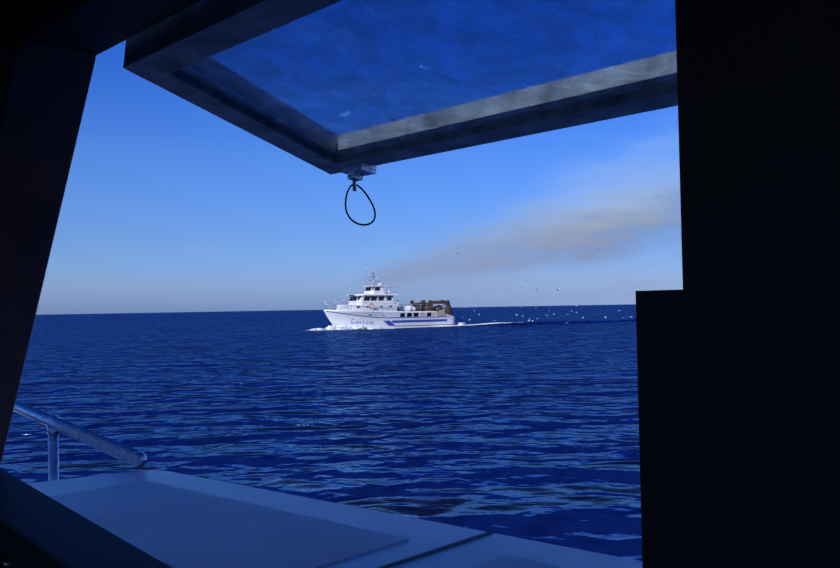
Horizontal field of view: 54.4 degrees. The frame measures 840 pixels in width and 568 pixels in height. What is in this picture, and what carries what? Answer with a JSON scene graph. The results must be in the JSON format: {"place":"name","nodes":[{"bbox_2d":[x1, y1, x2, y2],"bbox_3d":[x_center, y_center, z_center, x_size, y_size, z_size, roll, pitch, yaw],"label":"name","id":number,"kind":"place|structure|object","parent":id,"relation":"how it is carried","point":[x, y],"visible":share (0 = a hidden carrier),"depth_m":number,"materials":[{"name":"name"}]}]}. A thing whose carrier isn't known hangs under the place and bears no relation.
{"place":"outdoors","nodes":[
{"label":"outdoors","id":0,"kind":"place"},
{"bbox_2d":[0,304,641,560],"bbox_3d":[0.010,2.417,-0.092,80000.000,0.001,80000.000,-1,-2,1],"label":"sea","id":1,"kind":"structure","parent":0,"point":[527,431],"depth_m":19.65,"materials":[{"name":"liquid"}]},
{"bbox_2d":[309,322,465,330],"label":"foam","id":2,"kind":"object","parent":1,"relation":"on","point":[339,327],"visible":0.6,"depth_m":96.25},
{"bbox_2d":[324,260,454,328],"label":"trawler","id":3,"kind":"object","parent":1,"relation":"on","point":[373,306],"visible":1,"depth_m":98.88,"materials":[{"name":"paint"}]},
{"bbox_2d":[444,319,635,326],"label":"boat wake","id":4,"kind":"object","parent":1,"relation":"on","point":[545,322],"depth_m":111.14,"materials":[{"name":"liquid"}]},
{"bbox_2d":[438,322,520,326],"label":"wake foam","id":5,"kind":"object","parent":4,"relation":"on","point":[478,324],"visible":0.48,"depth_m":105.06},
{"bbox_3d":[-2.441,2.117,3.591,5.619,1.400,6.125,-1,-2,1],"label":"side deck","id":6,"kind":"object","parent":1,"relation":"on","visible":0},
{"bbox_2d":[13,401,146,480],"bbox_3d":[-2.437,0.965,4.316,0.060,0.946,6.018,0,-2,-37],"label":"hand rail","id":7,"kind":"object","parent":6,"relation":"on","point":[55,425],"visible":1,"depth_m":2.42,"materials":[{"name":"silver metal"}]},
{"bbox_2d":[28,470,641,567],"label":"deck box","id":8,"kind":"object","parent":6,"relation":"on","point":[174,519],"visible":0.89,"depth_m":1.35,"materials":[{"name":"paint"}]},
{"bbox_2d":[0,0,839,567],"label":"cabin wall","id":9,"kind":"structure","parent":6,"relation":"on","point":[738,370],"depth_m":0.35,"materials":[{"name":"black wood"}]},
{"bbox_2d":[123,0,677,225],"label":"open window","id":10,"kind":"structure","parent":9,"relation":"attached to","point":[355,90],"depth_m":1.02,"materials":[{"name":"paint"}]},
{"bbox_2d":[36,40,682,314],"label":"sky","id":11,"kind":"structure","parent":0,"point":[169,204],"materials":[{"name":"blue"}]},
{"bbox_2d":[400,246,652,322],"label":"seagulls","id":12,"kind":"object","parent":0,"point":[524,296],"visible":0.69,"depth_m":111.19,"materials":[{"name":"white"}]}
]}

